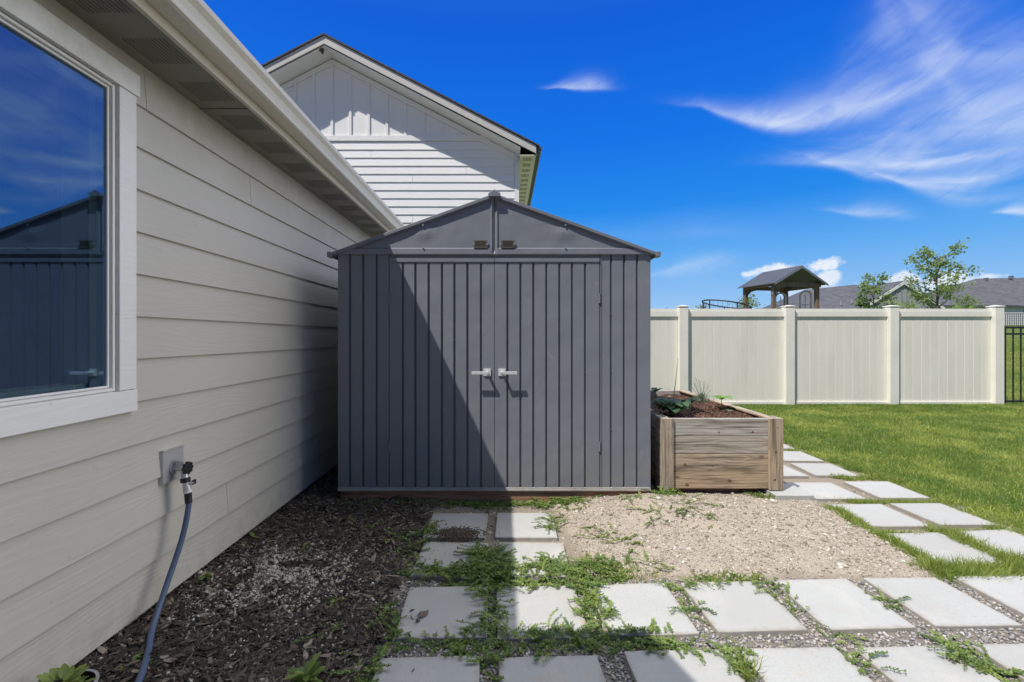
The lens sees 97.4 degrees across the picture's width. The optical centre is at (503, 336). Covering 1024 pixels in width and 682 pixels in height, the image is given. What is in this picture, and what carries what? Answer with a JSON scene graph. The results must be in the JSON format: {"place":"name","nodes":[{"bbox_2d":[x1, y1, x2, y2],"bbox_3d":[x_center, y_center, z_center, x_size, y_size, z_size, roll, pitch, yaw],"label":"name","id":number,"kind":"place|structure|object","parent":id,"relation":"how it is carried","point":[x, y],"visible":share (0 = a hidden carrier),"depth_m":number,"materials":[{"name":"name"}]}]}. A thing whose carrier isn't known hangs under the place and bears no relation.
{"place":"outdoors","nodes":[
{"label":"outdoors","id":0,"kind":"place"},
{"bbox_2d":[262,33,541,253],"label":"neighbour house","id":1,"kind":"structure","parent":0,"point":[410,150],"depth_m":10.48,"materials":[{"name":"white"}]},
{"bbox_2d":[78,325,1023,681],"bbox_3d":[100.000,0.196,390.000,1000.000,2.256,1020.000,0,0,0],"label":"ground","id":2,"kind":"structure","parent":0,"point":[572,547],"depth_m":2.77,"materials":[{"name":"beige gravel"}]},
{"bbox_2d":[0,0,404,681],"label":"house","id":3,"kind":"structure","parent":2,"relation":"on","point":[190,198],"depth_m":2.00,"materials":[{"name":"beige"}]},
{"bbox_2d":[0,0,139,437],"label":"window","id":4,"kind":"structure","parent":3,"relation":"in","point":[61,151],"depth_m":1.68,"materials":[{"name":"paint"}]},
{"bbox_2d":[135,477,195,681],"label":"garden hose","id":5,"kind":"object","parent":3,"relation":"hanging from","point":[187,483],"visible":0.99,"depth_m":2.06,"materials":[{"name":"grey rubber"}]},
{"bbox_2d":[196,572,212,582],"bbox_3d":[-1.564,1.279,2.352,0.062,0.071,0.089,0,0,-9],"label":"broadleaf weed","id":6,"kind":"object","parent":2,"relation":"on","point":[205,575],"visible":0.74,"depth_m":2.34,"materials":[{"name":"green plant"}]},
{"bbox_2d":[249,532,257,538],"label":"broadleaf weed","id":7,"kind":"object","parent":2,"relation":"on","point":[252,534],"visible":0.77,"depth_m":2.84,"materials":[{"name":"green plant"}]},
{"bbox_2d":[74,473,448,681],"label":"bark mulch","id":8,"kind":"object","parent":2,"relation":"on","point":[272,663],"visible":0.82,"depth_m":2.13,"materials":[{"name":"brown wood"}]},
{"bbox_2d":[37,663,99,681],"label":"potted plant","id":9,"kind":"object","parent":8,"relation":"on","point":[64,672],"visible":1,"depth_m":1.54,"materials":[{"name":"green plant"}]},
{"bbox_2d":[283,651,325,681],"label":"broadleaf weed","id":10,"kind":"object","parent":8,"relation":"on","point":[311,670],"visible":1,"depth_m":1.68,"materials":[{"name":"green plant"}]},
{"bbox_2d":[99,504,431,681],"bbox_3d":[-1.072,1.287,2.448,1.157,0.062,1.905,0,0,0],"label":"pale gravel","id":11,"kind":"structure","parent":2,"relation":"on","point":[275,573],"depth_m":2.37,"materials":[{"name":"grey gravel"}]},
{"bbox_2d":[373,656,479,681],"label":"concrete paver","id":12,"kind":"object","parent":2,"relation":"on","point":[442,669],"visible":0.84,"depth_m":1.75,"materials":[{"name":"grey concrete"}]},
{"bbox_2d":[393,586,487,642],"bbox_3d":[-0.281,1.324,2.142,0.407,0.045,0.408,0,0,-2],"label":"concrete paver","id":13,"kind":"object","parent":2,"relation":"on","point":[448,606],"visible":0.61,"depth_m":2.12,"materials":[{"name":"grey concrete"}]},
{"bbox_2d":[418,609,428,616],"bbox_3d":[-0.376,1.288,2.093,0.043,0.017,0.063,0,0,0],"label":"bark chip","id":14,"kind":"object","parent":13,"relation":"on","point":[422,613],"visible":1,"depth_m":2.09,"materials":[{"name":"brown wood"}]},
{"bbox_2d":[410,542,487,580],"bbox_3d":[-0.303,1.322,2.638,0.408,0.045,0.407,0,0,1],"label":"concrete paver","id":15,"kind":"object","parent":2,"relation":"on","point":[446,554],"visible":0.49,"depth_m":2.65,"materials":[{"name":"grey concrete"}]},
{"bbox_2d":[423,513,487,541],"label":"concrete paver","id":16,"kind":"object","parent":2,"relation":"on","point":[479,520],"visible":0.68,"depth_m":3.14,"materials":[{"name":"grey concrete"}]},
{"bbox_2d":[418,523,499,543],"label":"loose soil","id":17,"kind":"structure","parent":2,"relation":"on","point":[454,532],"depth_m":2.94,"materials":[{"name":"brown soil"}]},
{"bbox_2d":[341,491,649,501],"bbox_3d":[-0.068,1.285,4.700,2.480,0.090,2.200,0,0,0],"label":"timber base","id":18,"kind":"object","parent":2,"relation":"on","point":[458,496],"visible":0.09,"depth_m":3.60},
{"bbox_2d":[327,189,660,490],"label":"storage shed","id":19,"kind":"structure","parent":18,"relation":"on","point":[470,360],"depth_m":3.60,"materials":[{"name":"grey paint"}]},
{"bbox_2d":[388,258,493,487],"bbox_3d":[-0.503,0.293,3.569,0.850,1.834,0.097,0,0,0],"label":"door","id":20,"kind":"structure","parent":19,"relation":"in","point":[441,407],"depth_m":3.60,"materials":[{"name":"grey paint"}]},
{"bbox_2d":[495,258,600,487],"bbox_3d":[0.349,0.293,3.566,0.846,1.834,0.102,0,0,0],"label":"door","id":21,"kind":"structure","parent":19,"relation":"in","point":[547,309],"depth_m":3.60,"materials":[{"name":"grey paint"}]},
{"bbox_2d":[495,513,557,541],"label":"concrete paver","id":22,"kind":"object","parent":2,"relation":"on","point":[514,526],"visible":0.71,"depth_m":3.04,"materials":[{"name":"grey concrete"}]},
{"bbox_2d":[497,542,570,580],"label":"concrete paver","id":23,"kind":"object","parent":2,"relation":"on","point":[528,549],"visible":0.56,"depth_m":2.69,"materials":[{"name":"grey concrete"}]},
{"bbox_2d":[496,586,588,642],"bbox_3d":[0.167,1.325,2.147,0.408,0.045,0.408,0,0,-2],"label":"concrete paver","id":24,"kind":"object","parent":2,"relation":"on","point":[538,605],"visible":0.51,"depth_m":2.15,"materials":[{"name":"grey concrete"}]},
{"bbox_2d":[498,655,605,681],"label":"concrete paver","id":25,"kind":"object","parent":2,"relation":"on","point":[585,668],"visible":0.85,"depth_m":1.76,"materials":[{"name":"grey concrete"}]},
{"bbox_2d":[118,486,1023,681],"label":"creeping weeds","id":26,"kind":"object","parent":2,"relation":"on","point":[488,566],"visible":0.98,"depth_m":2.16,"materials":[{"name":"green plant"}]},
{"bbox_2d":[589,583,698,638],"bbox_3d":[0.650,1.325,2.168,0.408,0.046,0.408,0,0,-2],"label":"concrete paver","id":27,"kind":"object","parent":2,"relation":"on","point":[639,605],"visible":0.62,"depth_m":2.14,"materials":[{"name":"grey concrete"}]},
{"bbox_2d":[624,649,743,681],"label":"concrete paver","id":28,"kind":"object","parent":2,"relation":"on","point":[654,666],"visible":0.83,"depth_m":1.76,"materials":[{"name":"grey concrete"}]},
{"bbox_2d":[366,565,1023,681],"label":"river pebbles","id":29,"kind":"object","parent":2,"relation":"on","point":[986,637],"visible":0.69,"depth_m":1.96,"materials":[{"name":"grey gravel"}]},
{"bbox_2d":[399,486,1014,583],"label":"tan gravel","id":30,"kind":"structure","parent":2,"relation":"on","point":[775,526],"depth_m":2.90,"materials":[{"name":"beige gravel"}]},
{"bbox_2d":[650,390,782,491],"bbox_3d":[1.772,0.999,4.624,0.989,0.662,1.951,0,0,0],"label":"raised planter","id":31,"kind":"object","parent":2,"relation":"on","point":[713,454],"visible":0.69,"depth_m":3.67,"materials":[{"name":"brown wood"}]},
{"bbox_2d":[650,394,758,417],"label":"garden soil","id":32,"kind":"structure","parent":31,"relation":"in","point":[706,409],"depth_m":4.18,"materials":[{"name":"brown soil"}]},
{"bbox_2d":[651,387,661,397],"bbox_3d":[1.701,0.660,5.050,0.177,0.174,0.141,0,0,44],"label":"seedling","id":33,"kind":"object","parent":32,"relation":"on","point":[654,389],"visible":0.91,"depth_m":5.06,"materials":[{"name":"green plant"}]},
{"bbox_2d":[650,396,692,415],"bbox_3d":[1.481,0.636,3.972,0.345,0.189,0.338,0,0,-14],"label":"squash plant","id":34,"kind":"object","parent":32,"relation":"on","point":[674,406],"visible":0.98,"depth_m":3.92,"materials":[{"name":"green plant"}]},
{"bbox_2d":[686,398,697,408],"bbox_3d":[1.785,0.648,4.269,0.107,0.127,0.138,0,0,-43],"label":"seedling","id":35,"kind":"object","parent":32,"relation":"on","point":[691,400],"visible":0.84,"depth_m":4.27,"materials":[{"name":"green plant"}]},
{"bbox_2d":[693,377,713,401],"bbox_3d":[2.088,0.563,4.736,0.284,0.268,0.290,0,0,-28],"label":"lavender","id":36,"kind":"object","parent":32,"relation":"on","point":[701,397],"visible":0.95,"depth_m":4.72,"materials":[{"name":"green plant"}]},
{"bbox_2d":[706,395,734,408],"bbox_3d":[2.056,0.641,4.280,0.241,0.155,0.243,0,0,37],"label":"seedling","id":37,"kind":"object","parent":32,"relation":"on","point":[721,397],"visible":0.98,"depth_m":4.29,"materials":[{"name":"green plant"}]},
{"bbox_2d":[702,299,750,308],"bbox_3d":[7.350,-0.105,14.900,1.483,2.211,1.484,0,0,0],"label":"trampoline","id":38,"kind":"object","parent":2,"relation":"on","point":[713,305],"visible":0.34,"depth_m":14.61,"materials":[{"name":"blue"}]},
{"bbox_2d":[681,581,807,635],"bbox_3d":[1.139,1.323,2.188,0.408,0.046,0.407,0,0,-2],"label":"concrete paver","id":39,"kind":"object","parent":2,"relation":"on","point":[738,608],"visible":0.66,"depth_m":2.13,"materials":[{"name":"grey concrete"}]},
{"bbox_2d":[729,294,765,308],"bbox_3d":[9.176,-0.349,16.980,1.094,2.568,1.013,0,0,0],"label":"young tree","id":40,"kind":"object","parent":2,"relation":"on","point":[752,302],"visible":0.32,"depth_m":16.95,"materials":[{"name":"green plant"}]},
{"bbox_2d":[737,265,828,308],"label":"play tower","id":41,"kind":"structure","parent":2,"relation":"on","point":[783,281],"depth_m":13.54,"materials":[{"name":"wood"}]},
{"bbox_2d":[758,484,813,500],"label":"concrete paver","id":42,"kind":"object","parent":2,"relation":"on","point":[790,491],"visible":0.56,"depth_m":3.60,"materials":[{"name":"grey concrete"}]},
{"bbox_2d":[783,444,794,450],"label":"concrete paver","id":43,"kind":"object","parent":2,"relation":"on","point":[785,446],"visible":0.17,"depth_m":5.27,"materials":[{"name":"grey concrete"}]},
{"bbox_2d":[783,465,808,478],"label":"concrete paver","id":44,"kind":"object","parent":2,"relation":"on","point":[789,473],"visible":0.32,"depth_m":4.22,"materials":[{"name":"grey concrete"}]},
{"bbox_2d":[783,451,823,462],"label":"concrete paver","id":45,"kind":"object","parent":2,"relation":"on","point":[795,457],"visible":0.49,"depth_m":4.79,"materials":[{"name":"grey concrete"}]},
{"bbox_2d":[740,647,872,681],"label":"concrete paver","id":46,"kind":"object","parent":2,"relation":"on","point":[820,664],"visible":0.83,"depth_m":1.78,"materials":[{"name":"grey concrete"}]},
{"bbox_2d":[790,463,859,477],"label":"concrete paver","id":47,"kind":"object","parent":2,"relation":"on","point":[820,470],"visible":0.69,"depth_m":4.39,"materials":[{"name":"grey concrete"}]},
{"bbox_2d":[785,482,866,501],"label":"concrete paver","id":48,"kind":"object","parent":2,"relation":"on","point":[825,491],"visible":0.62,"depth_m":3.77,"materials":[{"name":"grey concrete"}]},
{"bbox_2d":[650,305,1005,404],"bbox_3d":[5.413,0.377,8.615,8.171,1.947,0.192,0,0,0],"label":"vinyl fence","id":49,"kind":"object","parent":2,"relation":"on","point":[888,354],"visible":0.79,"depth_m":8.62,"materials":[{"name":"beige plastic"}]},
{"bbox_2d":[773,579,915,633],"bbox_3d":[1.639,1.323,2.207,0.408,0.045,0.407,0,0,-2],"label":"concrete paver","id":50,"kind":"object","parent":2,"relation":"on","point":[837,606],"visible":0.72,"depth_m":2.16,"materials":[{"name":"grey concrete"}]},
{"bbox_2d":[761,281,945,308],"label":"house","id":51,"kind":"structure","parent":2,"relation":"on","point":[840,297],"depth_m":36.99,"materials":[{"name":"grey"}]},
{"bbox_2d":[854,271,900,308],"bbox_3d":[12.341,-0.528,15.011,1.170,3.255,1.415,0,0,18],"label":"young tree","id":52,"kind":"object","parent":2,"relation":"on","point":[875,291],"visible":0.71,"depth_m":14.93,"materials":[{"name":"green plant"}]},
{"bbox_2d":[830,504,928,529],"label":"concrete paver","id":53,"kind":"object","parent":2,"relation":"on","point":[883,516],"visible":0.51,"depth_m":3.23,"materials":[{"name":"grey concrete"}]},
{"bbox_2d":[843,481,929,500],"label":"concrete paver","id":54,"kind":"object","parent":2,"relation":"on","point":[878,489],"visible":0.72,"depth_m":3.79,"materials":[{"name":"grey concrete"}]},
{"bbox_2d":[895,299,917,308],"bbox_3d":[12.911,-0.032,14.488,1.118,2.337,1.118,0,0,42],"label":"shrub","id":55,"kind":"object","parent":2,"relation":"on","point":[908,305],"visible":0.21,"depth_m":14.46,"materials":[{"name":"green plant"}]},
{"bbox_2d":[854,646,1000,681],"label":"concrete paver","id":56,"kind":"object","parent":2,"relation":"on","point":[921,663],"visible":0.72,"depth_m":1.78,"materials":[{"name":"grey concrete"}]},
{"bbox_2d":[863,577,1021,629],"bbox_3d":[2.136,1.324,2.228,0.406,0.045,0.407,0,0,-2],"label":"concrete paver","id":57,"kind":"object","parent":2,"relation":"on","point":[934,602],"visible":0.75,"depth_m":2.18,"materials":[{"name":"grey concrete"}]},
{"bbox_2d":[899,237,986,308],"bbox_3d":[15.350,-1.201,16.033,2.219,4.452,2.133,0,0,36],"label":"young tree","id":58,"kind":"object","parent":2,"relation":"on","point":[942,287],"visible":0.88,"depth_m":15.91,"materials":[{"name":"green plant"}]},
{"bbox_2d":[890,503,996,528],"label":"concrete paver","id":59,"kind":"object","parent":2,"relation":"on","point":[940,513],"visible":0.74,"depth_m":3.27,"materials":[{"name":"grey concrete"}]},
{"bbox_2d":[889,532,1001,566],"bbox_3d":[2.703,1.325,2.782,0.408,0.045,0.407,0,0,-3],"label":"concrete paver","id":60,"kind":"object","parent":2,"relation":"on","point":[933,542],"visible":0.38,"depth_m":2.79,"materials":[{"name":"grey concrete"}]},
{"bbox_2d":[951,294,978,308],"bbox_3d":[24.585,-1.051,23.958,1.555,2.432,1.178,0,0,0],"label":"shrub","id":61,"kind":"object","parent":2,"relation":"on","point":[967,298],"visible":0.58,"depth_m":23.89,"materials":[{"name":"green plant"}]},
{"bbox_2d":[927,276,1023,324],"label":"house","id":62,"kind":"structure","parent":2,"relation":"on","point":[1008,292],"depth_m":41.80,"materials":[{"name":"concrete"}]},
{"bbox_2d":[953,576,1023,617],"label":"concrete paver","id":63,"kind":"object","parent":2,"relation":"on","point":[1007,594],"visible":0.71,"depth_m":2.31,"materials":[{"name":"grey concrete"}]},
{"bbox_2d":[959,529,1023,556],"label":"concrete paver","id":64,"kind":"object","parent":2,"relation":"on","point":[1014,541],"visible":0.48,"depth_m":2.90,"materials":[{"name":"grey concrete"}]},
{"bbox_2d":[972,643,1023,681],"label":"concrete paver","id":65,"kind":"object","parent":2,"relation":"on","point":[1005,656],"visible":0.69,"depth_m":1.84,"materials":[{"name":"grey concrete"}]},
{"bbox_2d":[1004,326,1023,403],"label":"metal fence","id":66,"kind":"object","parent":2,"relation":"on","point":[1013,334],"visible":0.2,"depth_m":8.63,"materials":[{"name":"black metal"}]},
{"bbox_2d":[1004,313,1023,328],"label":"metal fence","id":67,"kind":"object","parent":2,"relation":"on","point":[1014,319],"visible":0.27,"depth_m":30.00,"materials":[{"name":"grey metal"}]},
{"bbox_2d":[203,0,1023,308],"label":"sky","id":68,"kind":"structure","parent":0,"point":[734,141],"materials":[{"name":"blue"}]},
{"bbox_2d":[565,440,1023,681],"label":"long grass","id":69,"kind":"structure","parent":0,"point":[1008,566],"depth_m":2.70,"materials":[{"name":"green plant"}]},
{"bbox_2d":[732,402,1023,531],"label":"lawn grass","id":70,"kind":"structure","parent":0,"point":[979,424],"depth_m":5.50,"materials":[{"name":"green plant"}]},
{"bbox_2d":[1006,338,1023,402],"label":"field grass","id":71,"kind":"structure","parent":0,"point":[1009,363],"depth_m":14.79,"materials":[{"name":"green plant"}]}
]}

